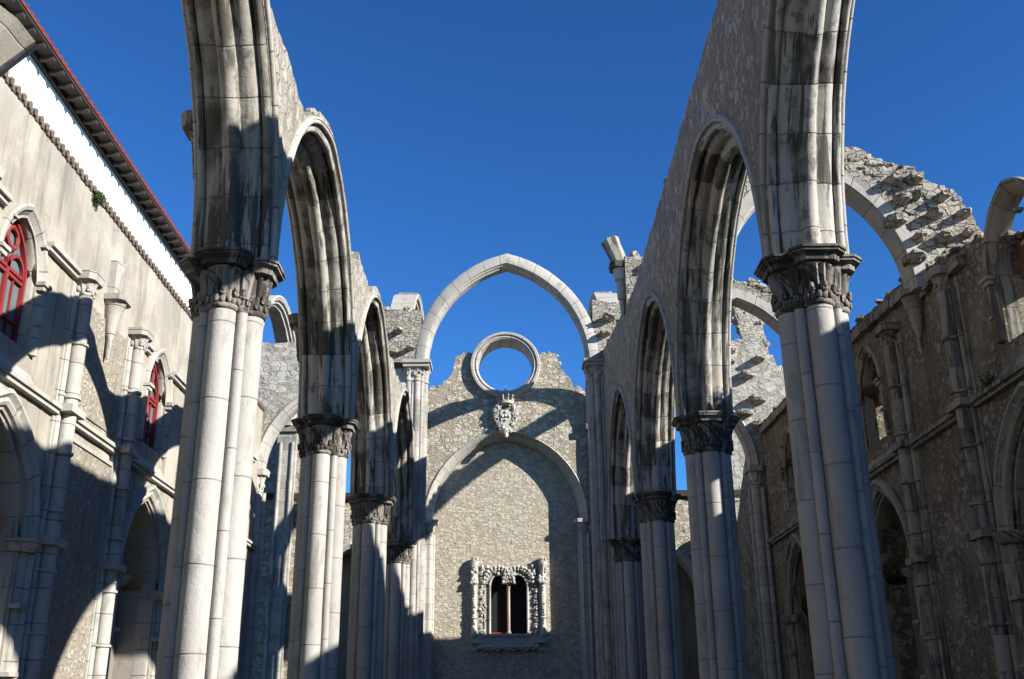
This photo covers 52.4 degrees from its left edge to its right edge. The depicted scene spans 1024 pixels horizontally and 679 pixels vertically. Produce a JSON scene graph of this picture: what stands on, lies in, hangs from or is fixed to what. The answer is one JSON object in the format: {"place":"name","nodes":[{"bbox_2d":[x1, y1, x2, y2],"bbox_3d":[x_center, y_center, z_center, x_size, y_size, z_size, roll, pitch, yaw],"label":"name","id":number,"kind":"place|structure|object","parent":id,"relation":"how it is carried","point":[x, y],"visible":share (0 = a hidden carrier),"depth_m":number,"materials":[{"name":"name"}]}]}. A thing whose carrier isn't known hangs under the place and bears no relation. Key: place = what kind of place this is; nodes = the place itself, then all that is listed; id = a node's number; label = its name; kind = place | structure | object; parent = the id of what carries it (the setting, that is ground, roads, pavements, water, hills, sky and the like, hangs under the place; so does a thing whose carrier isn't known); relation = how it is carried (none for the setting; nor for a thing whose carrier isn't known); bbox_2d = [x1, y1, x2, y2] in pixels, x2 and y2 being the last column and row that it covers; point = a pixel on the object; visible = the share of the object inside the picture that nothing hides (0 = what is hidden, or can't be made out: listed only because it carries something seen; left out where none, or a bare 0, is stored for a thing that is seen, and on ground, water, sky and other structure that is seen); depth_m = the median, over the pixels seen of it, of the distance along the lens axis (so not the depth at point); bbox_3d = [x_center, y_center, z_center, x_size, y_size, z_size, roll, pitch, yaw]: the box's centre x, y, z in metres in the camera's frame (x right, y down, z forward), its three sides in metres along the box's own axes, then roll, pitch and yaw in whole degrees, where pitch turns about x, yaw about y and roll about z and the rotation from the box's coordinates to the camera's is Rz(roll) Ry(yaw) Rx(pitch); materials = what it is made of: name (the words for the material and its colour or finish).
{"place":"outdoors","nodes":[
{"label":"outdoors","id":0,"kind":"place"},
{"bbox_2d":[23,0,1023,492],"label":"sky","id":1,"kind":"structure","parent":0,"point":[466,134],"materials":[{"name":"blue"}]},
{"bbox_3d":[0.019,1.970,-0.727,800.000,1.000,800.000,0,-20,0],"label":"ground","id":2,"kind":"structure","parent":0,"visible":0},
{"bbox_2d":[0,73,265,678],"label":"side wall","id":3,"kind":"structure","parent":2,"relation":"on","point":[96,321],"depth_m":20.22,"materials":[{"name":"stone"}]},
{"bbox_2d":[0,5,37,78],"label":"broken vault rib","id":4,"kind":"object","parent":3,"relation":"attached to","point":[18,46],"visible":1,"depth_m":14.92,"materials":[{"name":"beige stone"}]},
{"bbox_2d":[0,203,51,384],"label":"window frame","id":5,"kind":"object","parent":3,"relation":"in","point":[17,248],"depth_m":18.29,"materials":[{"name":"stone"}]},
{"bbox_2d":[0,0,191,305],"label":"neighbouring house","id":6,"kind":"structure","parent":3,"relation":"on","point":[49,84],"depth_m":21.32,"materials":[{"name":"paint"}]},
{"bbox_2d":[91,189,106,206],"bbox_3d":[-8.472,-2.880,21.255,0.350,0.368,0.394,0,-20,0],"label":"wall plant","id":7,"kind":"object","parent":3,"relation":"attached to","point":[98,197],"depth_m":21.18,"materials":[{"name":"green plant"}]},
{"bbox_2d":[137,348,175,478],"bbox_3d":[-8.603,1.655,24.853,0.474,3.074,2.001,0,-20,0],"label":"window","id":8,"kind":"structure","parent":3,"relation":"in","point":[151,410],"depth_m":25.32,"materials":[{"name":"stone"}]},
{"bbox_2d":[155,247,285,678],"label":"clustered pillar","id":9,"kind":"structure","parent":2,"relation":"on","point":[229,303],"depth_m":12.49,"materials":[{"name":"stone"}]},
{"bbox_2d":[181,0,287,259],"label":"arcade arch","id":10,"kind":"structure","parent":9,"relation":"on","point":[237,54],"depth_m":13.61,"materials":[{"name":"stone"}]},
{"bbox_2d":[181,110,193,179],"bbox_3d":[-4.251,-2.565,14.304,0.596,1.002,0.594,0,-20,0],"label":"wall bracket","id":11,"kind":"object","parent":10,"relation":"attached to","point":[187,120],"depth_m":14.22,"materials":[{"name":"stone"}]},
{"bbox_2d":[261,295,297,678],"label":"transept arch","id":12,"kind":"structure","parent":2,"relation":"on","point":[279,312],"depth_m":42.61,"materials":[{"name":"stone"}]},
{"bbox_2d":[253,436,352,678],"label":"transept wall","id":13,"kind":"structure","parent":2,"relation":"on","point":[269,482],"depth_m":42.95,"materials":[{"name":"stone"}]},
{"bbox_2d":[287,413,359,678],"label":"clustered pillar","id":14,"kind":"structure","parent":2,"relation":"on","point":[324,446],"depth_m":19.61,"materials":[{"name":"stone"}]},
{"bbox_2d":[276,57,357,418],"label":"arcade arch","id":15,"kind":"structure","parent":14,"relation":"on","point":[311,190],"depth_m":20.29,"materials":[{"name":"stone"}]},
{"bbox_2d":[288,313,298,361],"bbox_3d":[-4.290,0.034,21.338,0.596,1.001,0.594,0,-20,0],"label":"wall bracket","id":16,"kind":"object","parent":15,"relation":"attached to","point":[293,320],"depth_m":21.23,"materials":[{"name":"stone"}]},
{"bbox_2d":[345,493,395,678],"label":"clustered pillar","id":17,"kind":"structure","parent":2,"relation":"on","point":[370,516],"depth_m":26.62,"materials":[{"name":"stone"}]},
{"bbox_2d":[350,252,393,495],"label":"arcade arch","id":18,"kind":"structure","parent":17,"relation":"on","point":[371,470],"depth_m":27.44,"materials":[{"name":"stone"}]},
{"bbox_2d":[383,539,416,678],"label":"clustered pillar","id":19,"kind":"structure","parent":2,"relation":"on","point":[396,616],"depth_m":33.40,"materials":[{"name":"stone"}]},
{"bbox_2d":[387,369,414,540],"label":"arcade arch","id":20,"kind":"structure","parent":19,"relation":"on","point":[401,524],"depth_m":34.22,"materials":[{"name":"stone"}]},
{"bbox_2d":[391,292,427,432],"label":"transept arch","id":21,"kind":"structure","parent":2,"relation":"on","point":[401,301],"depth_m":39.59,"materials":[{"name":"stone"}]},
{"bbox_2d":[395,359,432,678],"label":"crossing pier","id":22,"kind":"structure","parent":2,"relation":"on","point":[413,374],"depth_m":35.01,"materials":[{"name":"stone"}]},
{"bbox_2d":[415,254,598,358],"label":"crossing arch","id":23,"kind":"structure","parent":22,"relation":"on","point":[555,287],"depth_m":37.67,"materials":[{"name":"stone"}]},
{"bbox_2d":[422,332,595,678],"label":"end wall","id":24,"kind":"structure","parent":2,"relation":"on","point":[519,495],"depth_m":44.07,"materials":[{"name":"stone"}]},
{"bbox_2d":[493,386,518,437],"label":"coat of arms","id":25,"kind":"object","parent":24,"relation":"attached to","point":[507,419],"visible":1,"depth_m":44.64},
{"bbox_2d":[469,556,548,651],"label":"carved twin window","id":26,"kind":"structure","parent":24,"relation":"attached to","point":[507,599],"depth_m":42.88,"materials":[{"name":"stone"}]},
{"bbox_2d":[242,299,785,678],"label":"crossing wall","id":27,"kind":"structure","parent":2,"relation":"on","point":[758,389],"depth_m":36.11,"materials":[{"name":"stone"}]},
{"bbox_2d":[582,358,619,678],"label":"crossing pier","id":28,"kind":"structure","parent":2,"relation":"on","point":[606,626],"depth_m":34.62,"materials":[{"name":"stone"}]},
{"bbox_2d":[603,303,640,538],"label":"arcade arch","id":29,"kind":"structure","parent":28,"relation":"on","point":[622,514],"depth_m":34.18,"materials":[{"name":"stone"}]},
{"bbox_2d":[601,236,642,316],"bbox_3d":[3.387,-1.690,30.834,1.525,2.578,1.899,0,-20,0],"label":"vault springer","id":30,"kind":"object","parent":29,"relation":"attached to","point":[623,270],"visible":0.56,"depth_m":30.24,"materials":[{"name":"stone"}]},
{"bbox_2d":[585,292,618,678],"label":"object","id":31,"kind":"structure","parent":2,"relation":"on","point":[606,296],"depth_m":41.88,"materials":[{"name":"stone"}]},
{"bbox_2d":[607,537,646,678],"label":"clustered pillar","id":32,"kind":"structure","parent":2,"relation":"on","point":[627,557],"depth_m":33.46,"materials":[{"name":"stone"}]},
{"bbox_2d":[630,491,683,678],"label":"clustered pillar","id":33,"kind":"structure","parent":2,"relation":"on","point":[656,515],"depth_m":26.66,"materials":[{"name":"stone"}]},
{"bbox_2d":[674,430,744,678],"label":"transept wall","id":34,"kind":"structure","parent":2,"relation":"on","point":[686,597],"depth_m":43.22,"materials":[{"name":"stone"}]},
{"bbox_2d":[671,410,749,678],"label":"clustered pillar","id":35,"kind":"structure","parent":2,"relation":"on","point":[707,448],"depth_m":19.66,"materials":[{"name":"stone"}]},
{"bbox_2d":[627,186,676,493],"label":"arcade arch","id":36,"kind":"structure","parent":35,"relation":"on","point":[651,338],"depth_m":27.35,"materials":[{"name":"stone"}]},
{"bbox_2d":[663,0,763,415],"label":"arcade arch","id":37,"kind":"structure","parent":35,"relation":"on","point":[714,164],"depth_m":19.97,"materials":[{"name":"stone"}]},
{"bbox_2d":[736,457,763,678],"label":"transept flank wall","id":38,"kind":"structure","parent":2,"relation":"on","point":[755,658],"depth_m":38.19,"materials":[{"name":"grey stone"}]},
{"bbox_2d":[731,306,768,354],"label":"transept arch","id":39,"kind":"structure","parent":2,"relation":"on","point":[749,327],"depth_m":38.65,"materials":[{"name":"stone"}]},
{"bbox_2d":[754,243,895,678],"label":"clustered pillar","id":40,"kind":"structure","parent":2,"relation":"on","point":[811,306],"depth_m":12.54,"materials":[{"name":"stone"}]},
{"bbox_2d":[742,0,854,256],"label":"arcade arch","id":41,"kind":"structure","parent":40,"relation":"on","point":[798,53],"depth_m":13.68,"materials":[{"name":"stone"}]},
{"bbox_2d":[759,176,1023,678],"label":"side wall","id":42,"kind":"structure","parent":2,"relation":"on","point":[944,439],"depth_m":20.79,"materials":[{"name":"stone"}]},
{"bbox_2d":[731,277,779,335],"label":"aisle arch","id":43,"kind":"structure","parent":42,"relation":"on","point":[751,295],"depth_m":29.51,"materials":[{"name":"stone"}]},
{"bbox_2d":[778,425,797,526],"bbox_3d":[8.689,4.118,31.980,0.476,3.074,2.003,0,-20,0],"label":"window","id":44,"kind":"structure","parent":42,"relation":"in","point":[782,469],"depth_m":32.64,"materials":[{"name":"grey stone"}]},
{"bbox_2d":[737,146,983,299],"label":"aisle arch","id":45,"kind":"structure","parent":42,"relation":"on","point":[913,218],"depth_m":22.16,"materials":[{"name":"stone"}]},
{"bbox_2d":[855,343,891,468],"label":"window","id":46,"kind":"structure","parent":42,"relation":"in","point":[869,408],"depth_m":25.45,"materials":[{"name":"grey stone"}]},
{"bbox_2d":[974,371,994,389],"bbox_3d":[8.616,0.756,18.856,0.378,0.414,0.442,0,-20,0],"label":"wall plant","id":47,"kind":"object","parent":42,"relation":"attached to","point":[989,381],"depth_m":18.81,"materials":[{"name":"green plant"}]},
{"bbox_2d":[978,176,1023,377],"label":"window","id":48,"kind":"structure","parent":42,"relation":"in","point":[1005,202],"depth_m":18.57,"materials":[{"name":"grey stone"}]}
]}

